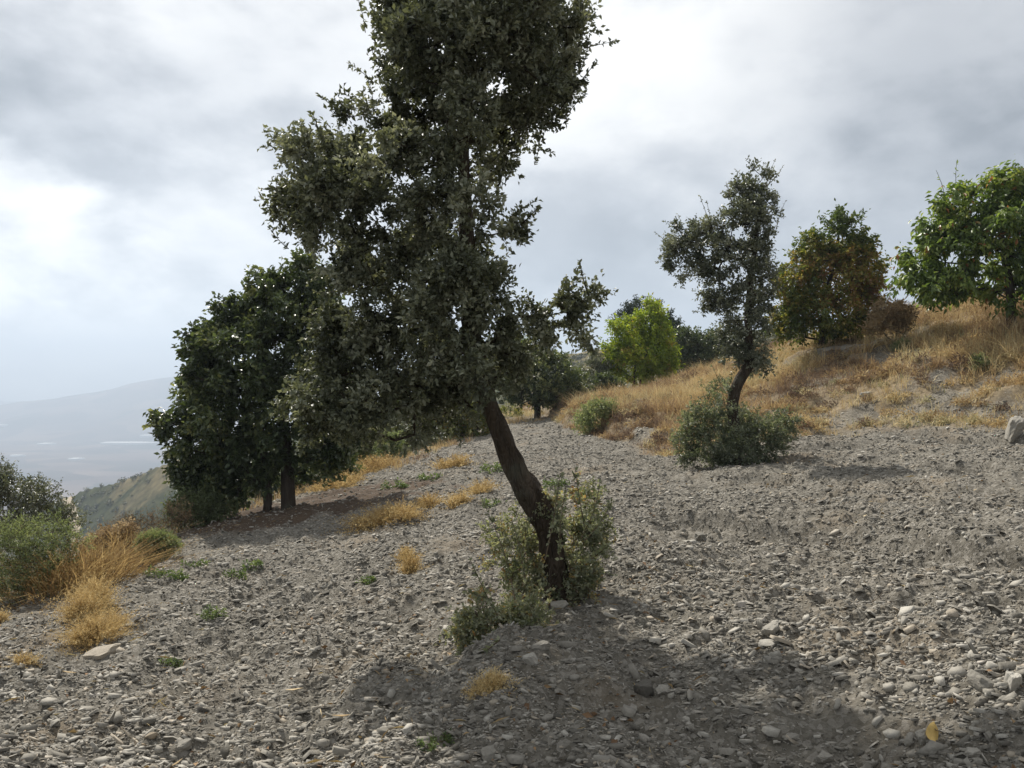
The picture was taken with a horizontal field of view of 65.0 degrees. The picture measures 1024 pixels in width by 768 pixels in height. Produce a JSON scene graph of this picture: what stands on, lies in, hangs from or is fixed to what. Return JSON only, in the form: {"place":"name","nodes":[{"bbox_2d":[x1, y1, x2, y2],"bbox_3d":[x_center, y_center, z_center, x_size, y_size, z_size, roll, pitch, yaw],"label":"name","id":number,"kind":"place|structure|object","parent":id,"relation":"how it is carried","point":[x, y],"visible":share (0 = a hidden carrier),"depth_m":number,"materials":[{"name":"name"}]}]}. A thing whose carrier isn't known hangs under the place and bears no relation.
{"place":"outdoors","nodes":[
{"label":"outdoors","id":0,"kind":"place"},
{"bbox_2d":[64,496,80,555],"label":"dirt track","id":1,"kind":"structure","parent":0,"point":[69,499],"depth_m":403.58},
{"bbox_2d":[0,442,198,515],"bbox_3d":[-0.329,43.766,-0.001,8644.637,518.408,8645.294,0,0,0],"label":"valley floor","id":2,"kind":"structure","parent":0,"point":[98,466],"depth_m":3007.64,"materials":[{"name":"grey"}]},
{"bbox_2d":[100,442,159,444],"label":"greenhouse","id":3,"kind":"object","parent":2,"relation":"on","point":[120,443],"visible":0.6,"depth_m":3958.20,"materials":[{"name":"white plastic"}]},
{"bbox_2d":[0,376,411,449],"bbox_3d":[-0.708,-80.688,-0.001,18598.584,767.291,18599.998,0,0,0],"label":"hills","id":4,"kind":"structure","parent":0,"point":[95,419],"depth_m":4721.37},
{"bbox_2d":[0,330,811,595],"bbox_3d":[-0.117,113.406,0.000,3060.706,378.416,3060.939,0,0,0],"label":"hillside","id":5,"kind":"structure","parent":0,"point":[155,490],"depth_m":380.31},
{"bbox_2d":[26,331,798,562],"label":"hill scrub","id":6,"kind":"object","parent":5,"relation":"on","point":[122,480],"visible":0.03,"depth_m":386.12,"materials":[{"name":"green plant"}]},
{"bbox_2d":[0,307,1023,767],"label":"ground","id":7,"kind":"structure","parent":0,"point":[844,717],"depth_m":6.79,"materials":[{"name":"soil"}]},
{"bbox_2d":[0,605,14,625],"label":"dry clump","id":8,"kind":"object","parent":7,"relation":"on","point":[4,616],"visible":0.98,"depth_m":8.97,"materials":[{"name":"beige plant"}]},
{"bbox_2d":[2,648,43,667],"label":"dry clump","id":9,"kind":"object","parent":7,"relation":"on","point":[21,658],"visible":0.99,"depth_m":6.75,"materials":[{"name":"yellow plant"}]},
{"bbox_2d":[0,453,95,560],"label":"leafy shrub","id":10,"kind":"object","parent":7,"relation":"on","point":[38,496],"visible":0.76,"depth_m":13.15,"materials":[{"name":"green plant"}]},
{"bbox_2d":[0,507,96,606],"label":"leafy shrub","id":11,"kind":"object","parent":7,"relation":"on","point":[23,543],"visible":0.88,"depth_m":10.45,"materials":[{"name":"green plant"}]},
{"bbox_2d":[31,566,141,628],"bbox_3d":[-4.521,2.285,8.598,1.078,0.534,1.412,0,0,-39],"label":"dry clump","id":12,"kind":"object","parent":7,"relation":"on","point":[94,594],"visible":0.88,"depth_m":8.54,"materials":[{"name":"beige plant"}]},
{"bbox_2d":[23,604,159,656],"bbox_3d":[-3.822,2.219,7.386,1.187,0.396,1.357,0,0,0],"label":"dry clump","id":13,"kind":"object","parent":7,"relation":"on","point":[99,628],"visible":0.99,"depth_m":7.30,"materials":[{"name":"yellow plant"}]},
{"bbox_2d":[82,643,120,659],"bbox_3d":[-3.482,2.292,6.839,0.300,0.101,0.223,-21,21,-19],"label":"stone","id":14,"kind":"object","parent":7,"relation":"on","point":[99,653],"visible":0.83,"depth_m":6.79,"materials":[{"name":"stone"}]},
{"bbox_2d":[72,516,139,570],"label":"dry shrub","id":15,"kind":"object","parent":7,"relation":"on","point":[123,528],"visible":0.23,"depth_m":12.48,"materials":[{"name":"brown plant"}]},
{"bbox_2d":[0,519,222,610],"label":"dry clump","id":16,"kind":"object","parent":7,"relation":"on","point":[107,559],"visible":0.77,"depth_m":10.73,"materials":[{"name":"beige plant"}]},
{"bbox_2d":[112,710,121,723],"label":"flat stone","id":17,"kind":"object","parent":7,"relation":"on","point":[117,718],"visible":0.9,"depth_m":4.92,"materials":[{"name":"stone"}]},
{"bbox_2d":[101,495,198,534],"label":"dry shrub","id":18,"kind":"object","parent":7,"relation":"on","point":[158,521],"visible":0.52,"depth_m":14.58,"materials":[{"name":"brown plant"}]},
{"bbox_2d":[142,564,167,576],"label":"weed","id":19,"kind":"object","parent":7,"relation":"on","point":[154,572],"visible":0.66,"depth_m":10.65,"materials":[{"name":"green plant"}]},
{"bbox_2d":[127,525,186,563],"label":"round shrub","id":20,"kind":"object","parent":7,"relation":"on","point":[165,537],"visible":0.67,"depth_m":12.17,"materials":[{"name":"green plant"}]},
{"bbox_2d":[158,655,182,667],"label":"weed","id":21,"kind":"object","parent":7,"relation":"on","point":[177,662],"visible":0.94,"depth_m":6.22,"materials":[{"name":"green plant"}]},
{"bbox_2d":[158,567,188,580],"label":"weed","id":22,"kind":"object","parent":7,"relation":"on","point":[180,575],"visible":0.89,"depth_m":10.21,"materials":[{"name":"green plant"}]},
{"bbox_2d":[176,738,191,751],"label":"stone","id":23,"kind":"object","parent":7,"relation":"on","point":[185,744],"visible":1,"depth_m":4.29,"materials":[{"name":"stone"}]},
{"bbox_2d":[180,559,209,567],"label":"weed","id":24,"kind":"object","parent":7,"relation":"on","point":[192,564],"visible":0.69,"depth_m":10.78,"materials":[{"name":"green plant"}]},
{"bbox_2d":[156,482,240,533],"bbox_3d":[-6.209,2.530,16.066,1.656,1.142,1.196,0,0,0],"label":"leafy shrub","id":25,"kind":"object","parent":7,"relation":"on","point":[211,508],"visible":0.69,"depth_m":15.85,"materials":[{"name":"green plant"}]},
{"bbox_2d":[196,603,227,620],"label":"weed","id":26,"kind":"object","parent":7,"relation":"on","point":[207,612],"visible":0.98,"depth_m":7.46,"materials":[{"name":"green plant"}]},
{"bbox_2d":[222,568,247,579],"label":"weed","id":27,"kind":"object","parent":7,"relation":"on","point":[240,573],"visible":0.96,"depth_m":9.76,"materials":[{"name":"green plant"}]},
{"bbox_2d":[237,559,262,570],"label":"weed","id":28,"kind":"object","parent":7,"relation":"on","point":[258,561],"visible":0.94,"depth_m":10.22,"materials":[{"name":"green plant"}]},
{"bbox_2d":[142,247,376,513],"bbox_3d":[-5.125,-0.022,16.446,5.018,5.679,2.810,0,0,0],"label":"broadleaf tree","id":29,"kind":"object","parent":7,"relation":"on","point":[209,379],"visible":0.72,"depth_m":16.20,"materials":[{"name":"green plant"}]},
{"bbox_2d":[235,454,366,509],"bbox_3d":[-5.670,2.391,20.953,3.698,1.804,1.669,0,0,0],"label":"leafy shrub","id":30,"kind":"object","parent":7,"relation":"on","point":[257,494],"visible":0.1,"depth_m":20.80,"materials":[{"name":"green plant"}]},
{"bbox_2d":[317,738,330,746],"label":"flat stone","id":31,"kind":"object","parent":7,"relation":"on","point":[324,742],"visible":1,"depth_m":4.02,"materials":[{"name":"stone"}]},
{"bbox_2d":[296,469,371,492],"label":"dry clump","id":32,"kind":"object","parent":7,"relation":"on","point":[350,480],"visible":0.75,"depth_m":19.39,"materials":[{"name":"yellow plant"}]},
{"bbox_2d":[323,441,377,462],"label":"leafy shrub","id":33,"kind":"object","parent":7,"relation":"on","point":[361,452],"visible":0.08,"depth_m":24.83,"materials":[{"name":"green plant"}]},
{"bbox_2d":[356,574,375,584],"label":"weed","id":34,"kind":"object","parent":7,"relation":"on","point":[372,577],"visible":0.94,"depth_m":8.11,"materials":[{"name":"green plant"}]},
{"bbox_2d":[319,494,440,535],"bbox_3d":[-2.055,2.078,12.837,2.178,0.630,2.061,0,0,0],"label":"dry clump","id":35,"kind":"object","parent":7,"relation":"on","point":[403,512],"visible":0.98,"depth_m":12.67,"materials":[{"name":"yellow plant"}]},
{"bbox_2d":[351,451,412,475],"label":"dry clump","id":36,"kind":"object","parent":7,"relation":"on","point":[373,464],"visible":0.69,"depth_m":22.92,"materials":[{"name":"yellow plant"}]},
{"bbox_2d":[355,430,411,466],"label":"leafy shrub","id":37,"kind":"object","parent":7,"relation":"on","point":[398,447],"visible":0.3,"depth_m":26.77,"materials":[{"name":"green plant"}]},
{"bbox_2d":[380,477,409,489],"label":"weed","id":38,"kind":"object","parent":7,"relation":"on","point":[403,484],"visible":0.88,"depth_m":17.49,"materials":[{"name":"green plant"}]},
{"bbox_2d":[402,723,412,733],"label":"flat stone","id":39,"kind":"object","parent":7,"relation":"on","point":[407,728],"visible":1,"depth_m":3.44,"materials":[{"name":"stone"}]},
{"bbox_2d":[385,543,433,574],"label":"dry clump","id":40,"kind":"object","parent":7,"relation":"on","point":[409,561],"visible":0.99,"depth_m":8.60,"materials":[{"name":"yellow plant"}]},
{"bbox_2d":[373,396,450,446],"bbox_3d":[-4.169,1.366,33.009,4.745,3.245,2.755,0,0,0],"label":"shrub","id":41,"kind":"object","parent":7,"relation":"on","point":[401,422],"depth_m":32.27,"materials":[{"name":"green plant"}]},
{"bbox_2d":[379,418,450,455],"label":"leafy shrub","id":42,"kind":"object","parent":7,"relation":"on","point":[404,427],"visible":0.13,"depth_m":28.85,"materials":[{"name":"green plant"}]},
{"bbox_2d":[403,491,448,508],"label":"dry clump","id":43,"kind":"object","parent":7,"relation":"on","point":[429,501],"visible":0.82,"depth_m":13.72,"materials":[{"name":"yellow plant"}]},
{"bbox_2d":[414,737,438,751],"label":"weed","id":44,"kind":"object","parent":7,"relation":"on","point":[431,744],"visible":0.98,"depth_m":3.32,"materials":[{"name":"green plant"}]},
{"bbox_2d":[416,472,442,481],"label":"weed","id":45,"kind":"object","parent":7,"relation":"on","point":[428,476],"visible":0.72,"depth_m":18.17,"materials":[{"name":"green plant"}]},
{"bbox_2d":[253,0,619,601],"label":"oak tree","id":46,"kind":"object","parent":7,"relation":"on","point":[518,42],"visible":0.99,"depth_m":5.58,"materials":[{"name":"green plant"}]},
{"bbox_2d":[427,727,456,746],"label":"weed","id":47,"kind":"object","parent":7,"relation":"on","point":[446,737],"visible":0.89,"depth_m":3.50,"materials":[{"name":"green plant"}]},
{"bbox_2d":[421,453,481,470],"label":"dry clump","id":48,"kind":"object","parent":7,"relation":"on","point":[449,463],"visible":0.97,"depth_m":20.60,"materials":[{"name":"yellow plant"}]},
{"bbox_2d":[422,393,489,438],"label":"shrub","id":49,"kind":"object","parent":7,"relation":"on","point":[463,426],"visible":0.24,"depth_m":30.57,"materials":[{"name":"green plant"}]},
{"bbox_2d":[437,489,475,509],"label":"dry clump","id":50,"kind":"object","parent":7,"relation":"on","point":[460,499],"visible":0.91,"depth_m":13.31,"materials":[{"name":"yellow plant"}]},
{"bbox_2d":[459,477,506,495],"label":"dry clump","id":51,"kind":"object","parent":7,"relation":"on","point":[477,488],"visible":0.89,"depth_m":14.63,"materials":[{"name":"yellow plant"}]},
{"bbox_2d":[481,745,495,761],"bbox_3d":[-0.100,1.511,3.277,0.062,0.055,0.088,12,21,16],"label":"stone","id":52,"kind":"object","parent":7,"relation":"on","point":[488,753],"visible":0.87,"depth_m":3.26,"materials":[{"name":"stone"}]},
{"bbox_2d":[479,461,502,473],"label":"weed","id":53,"kind":"object","parent":7,"relation":"on","point":[495,468],"visible":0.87,"depth_m":17.67,"materials":[{"name":"green plant"}]},
{"bbox_2d":[480,498,506,508],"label":"weed","id":54,"kind":"object","parent":7,"relation":"on","point":[496,502],"visible":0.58,"depth_m":12.86,"materials":[{"name":"green plant"}]},
{"bbox_2d":[460,663,533,699],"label":"dry clump","id":55,"kind":"object","parent":7,"relation":"on","point":[490,678],"visible":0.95,"depth_m":3.86,"materials":[{"name":"yellow plant"}]},
{"bbox_2d":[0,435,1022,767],"bbox_3d":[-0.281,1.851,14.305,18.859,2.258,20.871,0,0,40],"label":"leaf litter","id":56,"kind":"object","parent":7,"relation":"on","point":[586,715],"visible":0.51,"depth_m":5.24,"materials":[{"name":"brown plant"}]},
{"bbox_2d":[1,286,1023,600],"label":"dry grass","id":57,"kind":"structure","parent":7,"relation":"on","point":[673,394],"depth_m":23.63,"materials":[{"name":"beige plant"}]},
{"bbox_2d":[499,403,529,417],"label":"leafy shrub","id":58,"kind":"object","parent":7,"relation":"on","point":[502,407],"visible":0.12,"depth_m":39.72,"materials":[{"name":"green plant"}]},
{"bbox_2d":[506,754,524,763],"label":"flat stone","id":59,"kind":"object","parent":7,"relation":"on","point":[515,758],"visible":1,"depth_m":3.29,"materials":[{"name":"stone"}]},
{"bbox_2d":[433,466,621,655],"bbox_3d":[0.135,1.329,5.432,1.172,1.702,2.133,0,0,10],"label":"basal shrub","id":60,"kind":"object","parent":7,"relation":"on","point":[585,527],"visible":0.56,"depth_m":5.86,"materials":[{"name":"green plant"}]},
{"bbox_2d":[522,652,537,665],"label":"stone","id":61,"kind":"object","parent":7,"relation":"on","point":[531,659],"visible":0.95,"depth_m":4.12,"materials":[{"name":"stone"}]},
{"bbox_2d":[483,334,594,418],"bbox_3d":[1.097,-0.408,36.715,5.496,4.324,3.362,0,0,0],"label":"broadleaf tree","id":62,"kind":"object","parent":7,"relation":"on","point":[562,380],"visible":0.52,"depth_m":36.27,"materials":[{"name":"green plant"}]},
{"bbox_2d":[531,640,550,650],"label":"stone","id":63,"kind":"object","parent":7,"relation":"on","point":[542,645],"visible":1,"depth_m":4.43,"materials":[{"name":"stone"}]},
{"bbox_2d":[541,714,552,721],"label":"flat stone","id":64,"kind":"object","parent":7,"relation":"on","point":[545,717],"visible":1,"depth_m":3.65,"materials":[{"name":"stone"}]},
{"bbox_2d":[542,476,569,488],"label":"weed","id":65,"kind":"object","parent":7,"relation":"on","point":[548,484],"visible":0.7,"depth_m":14.09,"materials":[{"name":"green plant"}]},
{"bbox_2d":[550,600,568,612],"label":"stone","id":66,"kind":"object","parent":7,"relation":"on","point":[562,604],"visible":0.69,"depth_m":5.70,"materials":[{"name":"stone"}]},
{"bbox_2d":[568,391,618,434],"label":"leafy shrub","id":67,"kind":"object","parent":7,"relation":"on","point":[585,415],"visible":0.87,"depth_m":25.87,"materials":[{"name":"green plant"}]},
{"bbox_2d":[575,348,614,393],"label":"leafy shrub","id":68,"kind":"object","parent":7,"relation":"on","point":[597,364],"visible":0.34,"depth_m":43.66,"materials":[{"name":"green plant"}]},
{"bbox_2d":[585,369,626,393],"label":"round shrub","id":69,"kind":"object","parent":7,"relation":"on","point":[602,380],"visible":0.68,"depth_m":39.72,"materials":[{"name":"green plant"}]},
{"bbox_2d":[622,704,635,717],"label":"flat stone","id":70,"kind":"object","parent":7,"relation":"on","point":[628,711],"visible":1,"depth_m":3.87,"materials":[{"name":"stone"}]},
{"bbox_2d":[628,662,640,680],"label":"flat stone","id":71,"kind":"object","parent":7,"relation":"on","point":[634,670],"visible":0.9,"depth_m":4.43,"materials":[{"name":"stone"}]},
{"bbox_2d":[596,292,685,389],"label":"tree","id":72,"kind":"object","parent":7,"relation":"on","point":[628,346],"visible":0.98,"depth_m":43.40,"materials":[{"name":"green plant"}]},
{"bbox_2d":[633,679,654,697],"bbox_3d":[0.678,1.565,4.112,0.097,0.079,0.085,-10,11,-20],"label":"stone","id":73,"kind":"object","parent":7,"relation":"on","point":[644,687],"visible":0.98,"depth_m":4.09,"materials":[{"name":"stone"}]},
{"bbox_2d":[607,294,684,385],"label":"dark tree","id":74,"kind":"object","parent":7,"relation":"on","point":[629,309],"visible":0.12,"depth_m":59.81,"materials":[{"name":"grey plant"}]},
{"bbox_2d":[656,684,669,695],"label":"stone","id":75,"kind":"object","parent":7,"relation":"on","point":[661,689],"visible":1,"depth_m":4.07,"materials":[{"name":"stone"}]},
{"bbox_2d":[667,324,730,375],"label":"dark tree","id":76,"kind":"object","parent":7,"relation":"on","point":[696,347],"visible":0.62,"depth_m":51.33,"materials":[{"name":"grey plant"}]},
{"bbox_2d":[693,531,704,541],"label":"stone","id":77,"kind":"object","parent":7,"relation":"on","point":[699,536],"visible":0.97,"depth_m":9.19,"materials":[{"name":"stone"}]},
{"bbox_2d":[699,627,708,639],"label":"flat stone","id":78,"kind":"object","parent":7,"relation":"on","point":[704,632],"visible":1,"depth_m":4.99,"materials":[{"name":"stone"}]},
{"bbox_2d":[655,155,786,462],"bbox_3d":[3.964,-1.378,15.245,2.533,5.986,1.650,0,0,0],"label":"oak tree","id":79,"kind":"object","parent":7,"relation":"on","point":[748,357],"visible":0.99,"depth_m":15.23,"materials":[{"name":"green plant"}]},
{"bbox_2d":[718,748,736,754],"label":"flat stone","id":80,"kind":"object","parent":7,"relation":"on","point":[726,751],"visible":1,"depth_m":3.61,"materials":[{"name":"stone"}]},
{"bbox_2d":[666,364,805,469],"bbox_3d":[4.333,0.736,15.345,2.661,2.234,1.764,0,0,-20],"label":"basal shrub","id":81,"kind":"object","parent":7,"relation":"on","point":[746,446],"visible":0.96,"depth_m":15.17,"materials":[{"name":"green plant"}]},
{"bbox_2d":[739,706,753,714],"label":"flat stone","id":82,"kind":"object","parent":7,"relation":"on","point":[746,710],"visible":1,"depth_m":3.87,"materials":[{"name":"stone"}]},
{"bbox_2d":[758,639,776,647],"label":"stone","id":83,"kind":"object","parent":7,"relation":"on","point":[766,643],"visible":0.94,"depth_m":4.69,"materials":[{"name":"stone"}]},
{"bbox_2d":[761,621,779,635],"bbox_3d":[1.563,1.477,4.854,0.157,0.063,0.091,-11,13,-40],"label":"stone","id":84,"kind":"object","parent":7,"relation":"on","point":[770,628],"visible":0.94,"depth_m":4.81,"materials":[{"name":"stone"}]},
{"bbox_2d":[761,725,780,736],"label":"flat stone","id":85,"kind":"object","parent":7,"relation":"on","point":[769,730],"visible":1,"depth_m":3.68,"materials":[{"name":"stone"}]},
{"bbox_2d":[783,732,799,740],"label":"stone","id":86,"kind":"object","parent":7,"relation":"on","point":[794,736],"visible":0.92,"depth_m":3.65,"materials":[{"name":"stone"}]},
{"bbox_2d":[816,750,833,763],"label":"stone","id":87,"kind":"object","parent":7,"relation":"on","point":[823,757],"visible":1,"depth_m":3.44,"materials":[{"name":"stone"}]},
{"bbox_2d":[760,198,894,350],"bbox_3d":[10.544,-3.614,26.725,4.624,5.148,2.858,0,0,0],"label":"turning tree","id":88,"kind":"object","parent":7,"relation":"on","point":[850,261],"visible":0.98,"depth_m":26.53,"materials":[{"name":"green plant"}]},
{"bbox_2d":[816,345,841,356],"bbox_3d":[10.511,-1.083,26.427,0.953,0.306,0.753,-9,5,10],"label":"stone","id":89,"kind":"object","parent":7,"relation":"on","point":[819,351],"visible":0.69,"depth_m":26.22,"materials":[{"name":"stone"}]},
{"bbox_2d":[839,344,870,351],"bbox_3d":[11.165,-1.148,26.032,0.966,0.303,0.796,-7,8,-20],"label":"stone","id":90,"kind":"object","parent":7,"relation":"on","point":[843,347],"visible":0.45,"depth_m":25.85,"materials":[{"name":"stone"}]},
{"bbox_2d":[858,295,919,344],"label":"dry shrub","id":91,"kind":"object","parent":7,"relation":"on","point":[893,316],"visible":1,"depth_m":24.86,"materials":[{"name":"brown plant"}]},
{"bbox_2d":[882,728,901,738],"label":"flat stone","id":92,"kind":"object","parent":7,"relation":"on","point":[891,733],"visible":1,"depth_m":3.51,"materials":[{"name":"stone"}]},
{"bbox_2d":[890,337,911,351],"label":"leafy shrub","id":93,"kind":"object","parent":7,"relation":"on","point":[898,343],"visible":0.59,"depth_m":24.43,"materials":[{"name":"green plant"}]},
{"bbox_2d":[893,301,921,337],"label":"dry shrub","id":94,"kind":"object","parent":7,"relation":"on","point":[908,328],"visible":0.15,"depth_m":25.36,"materials":[{"name":"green plant"}]},
{"bbox_2d":[904,732,913,746],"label":"flat stone","id":95,"kind":"object","parent":7,"relation":"on","point":[908,740],"visible":1,"depth_m":3.35,"materials":[{"name":"stone"}]},
{"bbox_2d":[914,729,927,744],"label":"stone","id":96,"kind":"object","parent":7,"relation":"on","point":[921,737],"visible":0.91,"depth_m":3.33,"materials":[{"name":"stone"}]},
{"bbox_2d":[926,721,938,740],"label":"fallen leaf","id":97,"kind":"object","parent":7,"relation":"on","point":[931,733],"visible":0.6,"depth_m":3.32,"materials":[{"name":"yellow plant"}]},
{"bbox_2d":[934,676,945,685],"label":"flat stone","id":98,"kind":"object","parent":7,"relation":"on","point":[940,680],"visible":1,"depth_m":3.75,"materials":[{"name":"stone"}]},
{"bbox_2d":[879,154,1023,324],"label":"broadleaf tree","id":99,"kind":"object","parent":7,"relation":"on","point":[958,229],"visible":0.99,"depth_m":22.60,"materials":[{"name":"green plant"}]},
{"bbox_2d":[963,747,982,757],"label":"stone","id":100,"kind":"object","parent":7,"relation":"on","point":[971,752],"visible":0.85,"depth_m":3.17,"materials":[{"name":"stone"}]},
{"bbox_2d":[967,351,992,370],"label":"leafy shrub","id":101,"kind":"object","parent":7,"relation":"on","point":[979,359],"visible":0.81,"depth_m":20.73,"materials":[{"name":"green plant"}]},
{"bbox_2d":[967,669,994,692],"bbox_3d":[2.117,1.350,3.624,0.097,0.068,0.143,20,8,-44],"label":"stone","id":102,"kind":"object","parent":7,"relation":"on","point":[978,681],"visible":0.77,"depth_m":3.61,"materials":[{"name":"stone"}]},
{"bbox_2d":[997,695,1015,706],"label":"stone","id":103,"kind":"object","parent":7,"relation":"on","point":[1004,699],"visible":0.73,"depth_m":3.46,"materials":[{"name":"stone"}]},
{"bbox_2d":[1004,670,1021,691],"bbox_3d":[2.213,1.317,3.541,0.065,0.091,0.070,0,0,-1],"label":"stone","id":104,"kind":"object","parent":7,"relation":"on","point":[1013,680],"visible":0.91,"depth_m":3.52,"materials":[{"name":"stone"}]},
{"bbox_2d":[1005,416,1023,442],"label":"stone","id":105,"kind":"object","parent":7,"relation":"on","point":[1014,428],"visible":0.97,"depth_m":15.77,"materials":[{"name":"stone"}]},
{"bbox_2d":[0,0,1023,401],"label":"sky","id":106,"kind":"structure","parent":0,"point":[132,170],"materials":[{"name":"grey"}]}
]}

